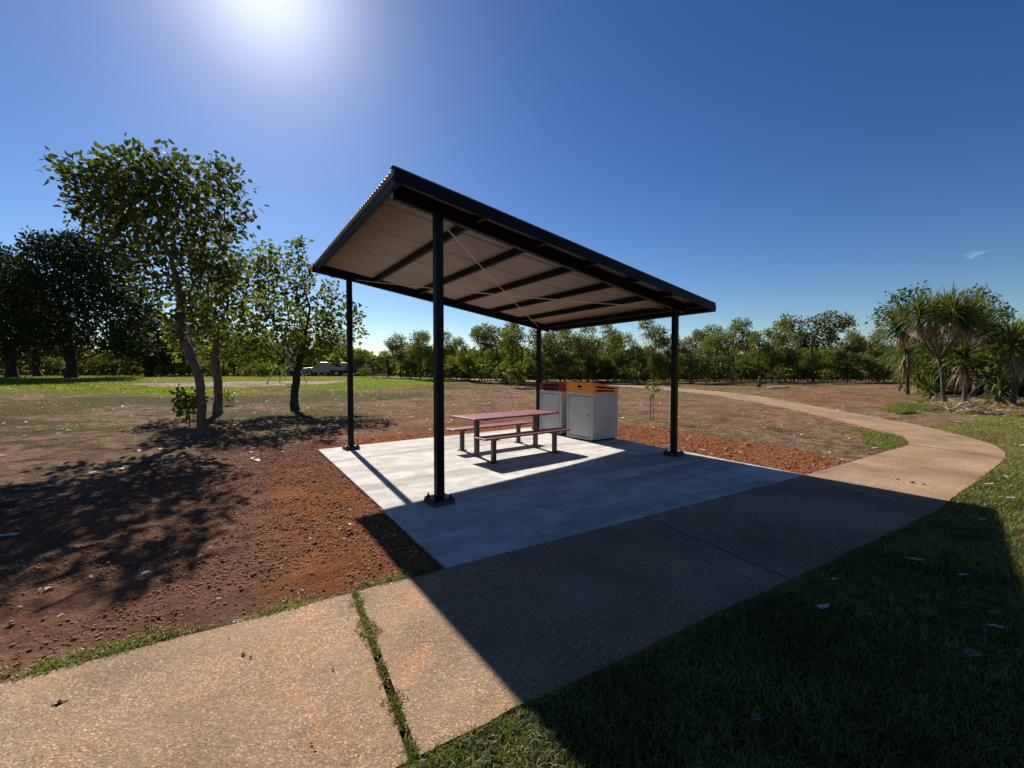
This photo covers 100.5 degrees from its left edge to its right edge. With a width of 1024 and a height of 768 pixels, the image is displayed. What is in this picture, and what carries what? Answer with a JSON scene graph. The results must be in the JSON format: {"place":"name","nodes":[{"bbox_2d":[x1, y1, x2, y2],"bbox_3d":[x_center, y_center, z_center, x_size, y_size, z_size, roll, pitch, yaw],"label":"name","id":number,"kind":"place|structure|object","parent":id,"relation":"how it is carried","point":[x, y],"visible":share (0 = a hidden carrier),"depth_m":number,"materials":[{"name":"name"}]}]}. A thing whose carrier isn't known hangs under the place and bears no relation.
{"place":"outdoors","nodes":[
{"label":"outdoors","id":0,"kind":"place"},
{"bbox_2d":[0,443,441,682],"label":"red gravel","id":1,"kind":"structure","parent":0,"point":[185,575],"depth_m":4.27,"materials":[{"name":"gravel"}]},
{"bbox_2d":[0,375,460,393],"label":"lawn","id":2,"kind":"structure","parent":0,"point":[123,387],"depth_m":30.65,"materials":[{"name":"plant"}]},
{"bbox_2d":[0,377,1005,767],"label":"path","id":3,"kind":"structure","parent":0,"point":[470,647],"depth_m":2.59,"materials":[{"name":"concrete"}]},
{"bbox_2d":[348,588,423,766],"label":"joint weeds","id":4,"kind":"object","parent":3,"relation":"on","point":[401,721],"visible":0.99,"depth_m":2.29,"materials":[{"name":"green plant"}]},
{"bbox_2d":[0,372,1023,767],"bbox_3d":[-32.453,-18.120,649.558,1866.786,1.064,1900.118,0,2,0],"label":"ground","id":5,"kind":"structure","parent":0,"point":[22,476],"depth_m":4.54,"materials":[{"name":"soil"}]},
{"bbox_2d":[0,242,55,376],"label":"fig tree","id":6,"kind":"object","parent":5,"relation":"on","point":[9,357],"visible":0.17,"depth_m":43.65,"materials":[{"name":"green plant"}]},
{"bbox_2d":[1,300,101,375],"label":"fig tree","id":7,"kind":"object","parent":5,"relation":"on","point":[35,370],"visible":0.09,"depth_m":55.77,"materials":[{"name":"green plant"}]},
{"bbox_2d":[0,225,163,377],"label":"fig tree","id":8,"kind":"object","parent":5,"relation":"on","point":[34,285],"visible":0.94,"depth_m":40.36,"materials":[{"name":"green plant"}]},
{"bbox_2d":[82,350,106,375],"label":"woodland tree","id":9,"kind":"object","parent":5,"relation":"on","point":[99,355],"visible":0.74,"depth_m":56.21,"materials":[{"name":"green plant"}]},
{"bbox_2d":[36,132,269,435],"bbox_3d":[-9.022,-2.484,11.026,5.077,7.734,3.730,1,2,33],"label":"shade tree","id":10,"kind":"object","parent":5,"relation":"on","point":[111,181],"visible":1,"depth_m":10.55,"materials":[{"name":"green plant"}]},
{"bbox_2d":[107,302,198,376],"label":"fig tree","id":11,"kind":"object","parent":5,"relation":"on","point":[150,363],"visible":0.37,"depth_m":51.06,"materials":[{"name":"green plant"}]},
{"bbox_2d":[153,363,175,376],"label":"understorey shrub","id":12,"kind":"object","parent":5,"relation":"on","point":[165,370],"visible":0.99,"depth_m":47.79,"materials":[{"name":"green plant"}]},
{"bbox_2d":[165,357,191,376],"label":"understorey shrub","id":13,"kind":"object","parent":5,"relation":"on","point":[176,367],"visible":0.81,"depth_m":48.72,"materials":[{"name":"green plant"}]},
{"bbox_2d":[168,384,213,426],"bbox_3d":[-9.432,0.640,12.507,0.980,1.330,1.014,0,2,0],"label":"shrub","id":14,"kind":"object","parent":5,"relation":"on","point":[186,401],"visible":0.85,"depth_m":12.30,"materials":[{"name":"green plant"}]},
{"bbox_2d":[147,237,282,413],"bbox_3d":[-10.685,-2.110,15.514,4.504,6.589,3.127,0,2,0],"label":"shade tree","id":15,"kind":"object","parent":5,"relation":"on","point":[216,348],"visible":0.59,"depth_m":15.58,"materials":[{"name":"green plant"}]},
{"bbox_2d":[198,357,232,376],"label":"understorey shrub","id":16,"kind":"object","parent":5,"relation":"on","point":[203,366],"visible":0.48,"depth_m":48.99,"materials":[{"name":"green plant"}]},
{"bbox_2d":[0,560,439,682],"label":"edge weeds","id":17,"kind":"object","parent":5,"relation":"on","point":[87,656],"visible":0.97,"depth_m":2.57,"materials":[{"name":"green plant"}]},
{"bbox_2d":[220,348,246,375],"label":"woodland tree","id":18,"kind":"object","parent":5,"relation":"on","point":[237,363],"visible":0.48,"depth_m":54.00,"materials":[{"name":"green plant"}]},
{"bbox_2d":[252,360,281,376],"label":"understorey shrub","id":19,"kind":"object","parent":5,"relation":"on","point":[262,367],"visible":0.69,"depth_m":48.95,"materials":[{"name":"green plant"}]},
{"bbox_2d":[243,235,369,409],"bbox_3d":[-8.300,-2.434,17.191,5.073,7.168,2.960,0,2,0],"label":"shade tree","id":20,"kind":"object","parent":5,"relation":"on","point":[318,343],"visible":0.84,"depth_m":17.04,"materials":[{"name":"green plant"}]},
{"bbox_2d":[302,362,346,375],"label":"parked ute","id":21,"kind":"object","parent":5,"relation":"on","point":[325,367],"visible":0.93,"depth_m":54.13,"materials":[{"name":"white paint"}]},
{"bbox_2d":[329,361,367,375],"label":"parked truck","id":22,"kind":"object","parent":5,"relation":"on","point":[345,365],"visible":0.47,"depth_m":56.70,"materials":[{"name":"paint"}]},
{"bbox_2d":[383,331,414,377],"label":"woodland tree","id":23,"kind":"object","parent":5,"relation":"on","point":[398,354],"visible":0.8,"depth_m":49.91,"materials":[{"name":"green plant"}]},
{"bbox_2d":[268,424,531,541],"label":"backfill gravel","id":24,"kind":"structure","parent":5,"relation":"on","point":[349,529],"depth_m":6.01,"materials":[{"name":"gravel"}]},
{"bbox_2d":[403,329,432,378],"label":"woodland tree","id":25,"kind":"object","parent":5,"relation":"on","point":[421,348],"visible":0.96,"depth_m":45.30,"materials":[{"name":"green plant"}]},
{"bbox_2d":[430,329,458,378],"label":"woodland tree","id":26,"kind":"object","parent":5,"relation":"on","point":[449,349],"visible":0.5,"depth_m":49.30,"materials":[{"name":"green plant"}]},
{"bbox_2d":[0,337,892,378],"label":"woodland","id":27,"kind":"object","parent":5,"relation":"on","point":[25,369],"visible":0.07,"depth_m":66.42,"materials":[{"name":"green plant"}]},
{"bbox_2d":[450,336,470,380],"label":"woodland tree","id":28,"kind":"object","parent":5,"relation":"on","point":[457,341],"visible":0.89,"depth_m":43.48,"materials":[{"name":"green plant"}]},
{"bbox_2d":[469,325,491,378],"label":"woodland tree","id":29,"kind":"object","parent":5,"relation":"on","point":[480,354],"visible":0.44,"depth_m":48.48,"materials":[{"name":"green plant"}]},
{"bbox_2d":[470,357,498,382],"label":"understorey shrub","id":30,"kind":"object","parent":5,"relation":"on","point":[482,372],"visible":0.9,"depth_m":40.12,"materials":[{"name":"green plant"}]},
{"bbox_2d":[468,322,524,380],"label":"woodland tree","id":31,"kind":"object","parent":5,"relation":"on","point":[488,334],"visible":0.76,"depth_m":44.52,"materials":[{"name":"green plant"}]},
{"bbox_2d":[490,355,529,383],"bbox_3d":[-0.184,-1.287,38.671,3.588,2.791,3.498,0,2,16],"label":"understorey shrub","id":32,"kind":"object","parent":5,"relation":"on","point":[499,373],"visible":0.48,"depth_m":38.15,"materials":[{"name":"green plant"}]},
{"bbox_2d":[0,380,1023,468],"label":"dry grass","id":33,"kind":"structure","parent":5,"relation":"on","point":[453,387],"depth_m":16.77,"materials":[{"name":"plant"}]},
{"bbox_2d":[0,382,1023,483],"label":"leaf litter","id":34,"kind":"object","parent":5,"relation":"on","point":[466,413],"visible":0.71,"depth_m":15.98,"materials":[{"name":"plant"}]},
{"bbox_2d":[502,361,526,386],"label":"shrub","id":35,"kind":"object","parent":5,"relation":"on","point":[513,371],"visible":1,"depth_m":32.77,"materials":[{"name":"green plant"}]},
{"bbox_2d":[497,327,550,384],"bbox_3d":[1.210,-2.932,37.749,5.267,6.090,3.327,0,2,16],"label":"woodland tree","id":36,"kind":"object","parent":5,"relation":"on","point":[516,335],"visible":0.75,"depth_m":37.83,"materials":[{"name":"green plant"}]},
{"bbox_2d":[526,328,554,382],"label":"woodland tree","id":37,"kind":"object","parent":5,"relation":"on","point":[546,338],"visible":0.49,"depth_m":41.09,"materials":[{"name":"green plant"}]},
{"bbox_2d":[541,347,557,382],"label":"woodland tree","id":38,"kind":"object","parent":5,"relation":"on","point":[551,363],"visible":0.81,"depth_m":39.92,"materials":[{"name":"green plant"}]},
{"bbox_2d":[318,427,803,567],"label":"concrete slab","id":39,"kind":"structure","parent":5,"relation":"on","point":[524,494],"depth_m":6.10,"materials":[{"name":"concrete"}]},
{"bbox_2d":[446,421,532,450],"bbox_3d":[-0.439,1.116,9.209,2.080,0.461,0.324,-1,2,-39],"label":"picnic bench","id":40,"kind":"object","parent":39,"relation":"on","point":[518,424],"visible":1,"depth_m":8.97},
{"bbox_2d":[452,410,558,456],"bbox_3d":[-0.086,0.983,8.585,2.120,0.764,0.794,-1,2,-39],"label":"picnic table","id":41,"kind":"object","parent":39,"relation":"on","point":[476,418],"visible":0.98,"depth_m":8.26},
{"bbox_2d":[312,165,715,507],"bbox_3d":[-0.072,-0.523,8.394,6.373,3.786,5.032,-1,2,-35],"label":"picnic shelter","id":42,"kind":"object","parent":39,"relation":"on","point":[406,233],"visible":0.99,"depth_m":7.23,"materials":[{"name":"metal"}]},
{"bbox_2d":[475,427,569,463],"bbox_3d":[0.260,1.149,8.005,2.080,0.467,0.324,-1,2,-39],"label":"picnic bench","id":43,"kind":"object","parent":39,"relation":"on","point":[493,439],"visible":1,"depth_m":7.78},
{"bbox_2d":[539,381,586,434],"bbox_3d":[1.344,0.601,11.371,0.894,1.363,0.894,-1,2,-36],"label":"bin enclosure","id":44,"kind":"object","parent":39,"relation":"on","point":[553,396],"visible":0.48,"depth_m":11.02,"materials":[{"name":"grey metal"}]},
{"bbox_2d":[541,393,558,428],"bbox_3d":[0.994,0.725,11.125,0.036,0.940,0.695,-1,2,-36],"label":"door","id":45,"kind":"structure","parent":44,"relation":"in","point":[550,402],"depth_m":11.11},
{"bbox_2d":[566,382,618,441],"bbox_3d":[1.940,0.632,10.331,0.896,1.363,0.888,-1,2,-36],"label":"bin enclosure","id":46,"kind":"object","parent":39,"relation":"on","point":[592,412],"visible":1,"depth_m":10.01,"materials":[{"name":"grey metal"}]},
{"bbox_2d":[569,395,589,436],"bbox_3d":[1.590,0.756,10.084,0.036,0.940,0.695,-1,2,-36],"label":"door","id":47,"kind":"structure","parent":46,"relation":"in","point":[579,406],"depth_m":10.07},
{"bbox_2d":[542,330,580,381],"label":"woodland tree","id":48,"kind":"object","parent":5,"relation":"on","point":[554,335],"visible":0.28,"depth_m":44.15,"materials":[{"name":"green plant"}]},
{"bbox_2d":[554,353,576,381],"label":"woodland tree","id":49,"kind":"object","parent":5,"relation":"on","point":[563,369],"visible":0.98,"depth_m":39.09,"materials":[{"name":"green plant"}]},
{"bbox_2d":[550,329,582,380],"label":"woodland tree","id":50,"kind":"object","parent":5,"relation":"on","point":[556,346],"visible":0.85,"depth_m":39.79,"materials":[{"name":"green plant"}]},
{"bbox_2d":[570,332,606,382],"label":"woodland tree","id":51,"kind":"object","parent":5,"relation":"on","point":[590,350],"visible":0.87,"depth_m":41.73,"materials":[{"name":"green plant"}]},
{"bbox_2d":[580,326,623,379],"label":"woodland tree","id":52,"kind":"object","parent":5,"relation":"on","point":[586,329],"visible":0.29,"depth_m":50.88,"materials":[{"name":"green plant"}]},
{"bbox_2d":[597,356,614,381],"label":"woodland tree","id":53,"kind":"object","parent":5,"relation":"on","point":[606,365],"visible":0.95,"depth_m":43.51,"materials":[{"name":"green plant"}]},
{"bbox_2d":[594,324,624,381],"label":"woodland tree","id":54,"kind":"object","parent":5,"relation":"on","point":[608,329],"visible":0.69,"depth_m":43.52,"materials":[{"name":"green plant"}]},
{"bbox_2d":[601,364,627,381],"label":"understorey shrub","id":55,"kind":"object","parent":5,"relation":"on","point":[614,373],"visible":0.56,"depth_m":43.93,"materials":[{"name":"green plant"}]},
{"bbox_2d":[610,349,635,382],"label":"woodland tree","id":56,"kind":"object","parent":5,"relation":"on","point":[615,355],"visible":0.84,"depth_m":41.13,"materials":[{"name":"green plant"}]},
{"bbox_2d":[612,332,643,382],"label":"woodland tree","id":57,"kind":"object","parent":5,"relation":"on","point":[632,347],"visible":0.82,"depth_m":40.73,"materials":[{"name":"green plant"}]},
{"bbox_2d":[627,349,647,383],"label":"woodland tree","id":58,"kind":"object","parent":5,"relation":"on","point":[641,357],"visible":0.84,"depth_m":39.27,"materials":[{"name":"green plant"}]},
{"bbox_2d":[626,364,652,383],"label":"understorey shrub","id":59,"kind":"object","parent":5,"relation":"on","point":[638,373],"visible":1,"depth_m":38.52,"materials":[{"name":"green plant"}]},
{"bbox_2d":[637,320,670,382],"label":"woodland tree","id":60,"kind":"object","parent":5,"relation":"on","point":[663,342],"visible":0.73,"depth_m":42.08,"materials":[{"name":"green plant"}]},
{"bbox_2d":[645,350,666,378],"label":"woodland tree","id":61,"kind":"object","parent":5,"relation":"on","point":[661,359],"visible":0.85,"depth_m":41.70,"materials":[{"name":"green plant"}]},
{"bbox_2d":[649,362,670,382],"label":"understorey shrub","id":62,"kind":"object","parent":5,"relation":"on","point":[657,373],"visible":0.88,"depth_m":41.08,"materials":[{"name":"green plant"}]},
{"bbox_2d":[678,329,707,382],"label":"woodland tree","id":63,"kind":"object","parent":5,"relation":"on","point":[687,352],"visible":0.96,"depth_m":39.47,"materials":[{"name":"green plant"}]},
{"bbox_2d":[690,324,723,379],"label":"woodland tree","id":64,"kind":"object","parent":5,"relation":"on","point":[706,330],"visible":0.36,"depth_m":51.23,"materials":[{"name":"green plant"}]},
{"bbox_2d":[688,358,726,383],"bbox_3d":[17.859,-1.185,39.028,3.197,2.488,3.118,1,2,37],"label":"understorey shrub","id":65,"kind":"object","parent":5,"relation":"on","point":[694,372],"visible":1,"depth_m":38.71,"materials":[{"name":"green plant"}]},
{"bbox_2d":[697,334,721,382],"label":"woodland tree","id":66,"kind":"object","parent":5,"relation":"on","point":[706,349],"visible":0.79,"depth_m":40.72,"materials":[{"name":"green plant"}]},
{"bbox_2d":[397,456,1023,767],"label":"grass","id":67,"kind":"structure","parent":5,"relation":"on","point":[926,676],"depth_m":2.24,"materials":[{"name":"plant"}]},
{"bbox_2d":[698,328,734,378],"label":"woodland tree","id":68,"kind":"object","parent":5,"relation":"on","point":[719,347],"visible":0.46,"depth_m":44.74,"materials":[{"name":"green plant"}]},
{"bbox_2d":[721,317,752,379],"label":"woodland tree","id":69,"kind":"object","parent":5,"relation":"on","point":[734,327],"visible":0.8,"depth_m":45.55,"materials":[{"name":"green plant"}]},
{"bbox_2d":[731,353,749,382],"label":"woodland tree","id":70,"kind":"object","parent":5,"relation":"on","point":[741,363],"visible":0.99,"depth_m":39.88,"materials":[{"name":"green plant"}]},
{"bbox_2d":[726,361,757,381],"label":"understorey shrub","id":71,"kind":"object","parent":5,"relation":"on","point":[749,370],"visible":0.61,"depth_m":40.78,"materials":[{"name":"green plant"}]},
{"bbox_2d":[743,331,776,382],"bbox_3d":[22.637,-2.461,38.835,2.720,4.889,2.894,-1,2,-28],"label":"woodland tree","id":72,"kind":"object","parent":5,"relation":"on","point":[761,345],"visible":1,"depth_m":38.76,"materials":[{"name":"green plant"}]},
{"bbox_2d":[735,321,791,375],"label":"woodland tree","id":73,"kind":"object","parent":5,"relation":"on","point":[742,337],"visible":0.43,"depth_m":45.20,"materials":[{"name":"green plant"}]},
{"bbox_2d":[751,345,781,381],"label":"woodland tree","id":74,"kind":"object","parent":5,"relation":"on","point":[768,367],"visible":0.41,"depth_m":40.79,"materials":[{"name":"green plant"}]},
{"bbox_2d":[759,326,792,382],"bbox_3d":[24.473,-2.710,39.876,2.680,5.277,2.433,0,2,1],"label":"woodland tree","id":75,"kind":"object","parent":5,"relation":"on","point":[780,337],"visible":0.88,"depth_m":39.56,"materials":[{"name":"green plant"}]},
{"bbox_2d":[766,362,801,382],"bbox_3d":[24.639,-0.992,38.705,2.496,1.992,2.560,0,2,16],"label":"understorey shrub","id":76,"kind":"object","parent":5,"relation":"on","point":[788,369],"visible":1,"depth_m":38.55,"materials":[{"name":"green plant"}]},
{"bbox_2d":[775,320,811,381],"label":"woodland tree","id":77,"kind":"object","parent":5,"relation":"on","point":[794,352],"visible":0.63,"depth_m":42.07,"materials":[{"name":"green plant"}]},
{"bbox_2d":[791,365,818,381],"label":"understorey shrub","id":78,"kind":"object","parent":5,"relation":"on","point":[807,373],"visible":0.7,"depth_m":41.09,"materials":[{"name":"green plant"}]},
{"bbox_2d":[798,350,820,380],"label":"woodland tree","id":79,"kind":"object","parent":5,"relation":"on","point":[807,361],"visible":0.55,"depth_m":44.35,"materials":[{"name":"green plant"}]},
{"bbox_2d":[773,309,858,381],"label":"woodland tree","id":80,"kind":"object","parent":5,"relation":"on","point":[841,324],"visible":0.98,"depth_m":40.19,"materials":[{"name":"green plant"}]},
{"bbox_2d":[815,348,836,370],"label":"woodland tree","id":81,"kind":"object","parent":5,"relation":"on","point":[825,363],"visible":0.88,"depth_m":43.24,"materials":[{"name":"green plant"}]},
{"bbox_2d":[815,365,840,382],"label":"understorey shrub","id":82,"kind":"object","parent":5,"relation":"on","point":[825,376],"visible":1,"depth_m":38.44,"materials":[{"name":"green plant"}]},
{"bbox_2d":[833,363,863,382],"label":"understorey shrub","id":83,"kind":"object","parent":5,"relation":"on","point":[847,373],"visible":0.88,"depth_m":38.45,"materials":[{"name":"green plant"}]},
{"bbox_2d":[833,346,866,381],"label":"woodland tree","id":84,"kind":"object","parent":5,"relation":"on","point":[839,355],"visible":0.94,"depth_m":39.48,"materials":[{"name":"green plant"}]},
{"bbox_2d":[843,329,867,381],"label":"woodland tree","id":85,"kind":"object","parent":5,"relation":"on","point":[853,346],"visible":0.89,"depth_m":39.48,"materials":[{"name":"green plant"}]},
{"bbox_2d":[856,359,893,381],"bbox_3d":[33.571,-1.181,39.200,2.882,2.243,2.810,-1,2,-28],"label":"understorey shrub","id":86,"kind":"object","parent":5,"relation":"on","point":[876,374],"visible":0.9,"depth_m":38.78,"materials":[{"name":"green plant"}]},
{"bbox_2d":[857,325,900,378],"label":"woodland tree","id":87,"kind":"object","parent":5,"relation":"on","point":[872,348],"visible":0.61,"depth_m":49.36,"materials":[{"name":"green plant"}]},
{"bbox_2d":[857,428,908,450],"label":"grass patch","id":88,"kind":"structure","parent":5,"relation":"on","point":[878,436],"depth_m":10.00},
{"bbox_2d":[865,280,931,390],"bbox_3d":[24.347,-2.946,26.796,3.591,6.950,1.843,0,2,0],"label":"clump tree","id":89,"kind":"object","parent":5,"relation":"on","point":[902,294],"visible":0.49,"depth_m":26.87,"materials":[{"name":"green plant"}]},
{"bbox_2d":[875,317,935,394],"bbox_3d":[22.282,-1.557,24.081,3.375,4.524,3.572,0,2,0],"label":"pandanus","id":90,"kind":"object","parent":5,"relation":"on","point":[908,366],"visible":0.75,"depth_m":24.00,"materials":[{"name":"green plant"}]},
{"bbox_2d":[881,398,938,414],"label":"tall grass","id":91,"kind":"structure","parent":5,"relation":"on","point":[900,408],"depth_m":16.55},
{"bbox_2d":[892,352,949,391],"bbox_3d":[23.858,-0.653,25.038,2.466,2.590,2.404,1,2,17],"label":"understorey shrub","id":92,"kind":"object","parent":5,"relation":"on","point":[920,376],"visible":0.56,"depth_m":24.66,"materials":[{"name":"green plant"}]},
{"bbox_2d":[911,368,957,401],"bbox_3d":[19.006,0.292,19.244,1.827,2.230,1.916,0,2,0],"label":"pandanus","id":93,"kind":"object","parent":5,"relation":"on","point":[931,383],"visible":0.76,"depth_m":19.23,"materials":[{"name":"green plant"}]},
{"bbox_2d":[870,282,1014,401],"bbox_3d":[21.084,-2.032,20.303,9.242,5.957,4.350,-1,2,-23],"label":"pandanus","id":94,"kind":"object","parent":5,"relation":"on","point":[947,314],"visible":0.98,"depth_m":19.20,"materials":[{"name":"green plant"}]},
{"bbox_2d":[917,342,990,393],"bbox_3d":[24.768,-0.858,23.983,2.885,3.108,2.959,1,2,32],"label":"understorey shrub","id":95,"kind":"object","parent":5,"relation":"on","point":[953,382],"visible":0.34,"depth_m":23.95,"materials":[{"name":"green plant"}]},
{"bbox_2d":[923,326,1008,401],"bbox_3d":[20.968,-1.092,19.731,3.038,4.025,3.121,0,2,0],"label":"pandanus","id":96,"kind":"object","parent":5,"relation":"on","point":[961,350],"visible":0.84,"depth_m":19.74,"materials":[{"name":"green plant"}]},
{"bbox_2d":[911,396,1023,416],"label":"dead fronds","id":97,"kind":"object","parent":5,"relation":"on","point":[980,408],"visible":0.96,"depth_m":15.75,"materials":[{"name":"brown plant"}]},
{"bbox_2d":[921,413,1023,534],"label":"lawn fringe","id":98,"kind":"object","parent":5,"relation":"on","point":[995,485],"visible":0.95,"depth_m":6.04,"materials":[{"name":"green plant"}]},
{"bbox_2d":[947,324,1021,394],"bbox_3d":[26.654,-1.035,24.105,3.851,4.762,2.759,0,2,0],"label":"thicket bush","id":99,"kind":"object","parent":5,"relation":"on","point":[980,392],"visible":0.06,"depth_m":23.92,"materials":[{"name":"green plant"}]},
{"bbox_2d":[959,281,1019,322],"bbox_3d":[34.280,-3.603,30.850,3.938,7.679,2.451,0,2,0],"label":"clump tree","id":100,"kind":"object","parent":5,"relation":"on","point":[996,300],"visible":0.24,"depth_m":30.50,"materials":[{"name":"green plant"}]},
{"bbox_2d":[958,338,1023,394],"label":"understorey shrub","id":101,"kind":"object","parent":5,"relation":"on","point":[988,371],"visible":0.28,"depth_m":22.47,"materials":[{"name":"green plant"}]},
{"bbox_2d":[964,308,1023,404],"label":"pandanus","id":102,"kind":"object","parent":5,"relation":"on","point":[1013,337],"visible":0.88,"depth_m":18.02,"materials":[{"name":"green plant"}]},
{"bbox_2d":[964,357,1023,406],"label":"pandanus","id":103,"kind":"object","parent":5,"relation":"on","point":[1000,387],"visible":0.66,"depth_m":16.89,"materials":[{"name":"green plant"}]},
{"bbox_2d":[970,336,1017,397],"bbox_3d":[25.629,-1.155,22.831,3.809,3.946,3.182,0,2,0],"label":"pandanus","id":104,"kind":"object","parent":5,"relation":"on","point":[986,388],"visible":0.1,"depth_m":22.46,"materials":[{"name":"green plant"}]},
{"bbox_2d":[0,0,1023,355],"label":"sky","id":105,"kind":"structure","parent":0,"point":[761,161],"materials":[{"name":"blue"}]},
{"bbox_2d":[616,423,851,474],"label":"orange gravel","id":106,"kind":"structure","parent":0,"point":[722,442],"depth_m":8.88,"materials":[{"name":"gravel"}]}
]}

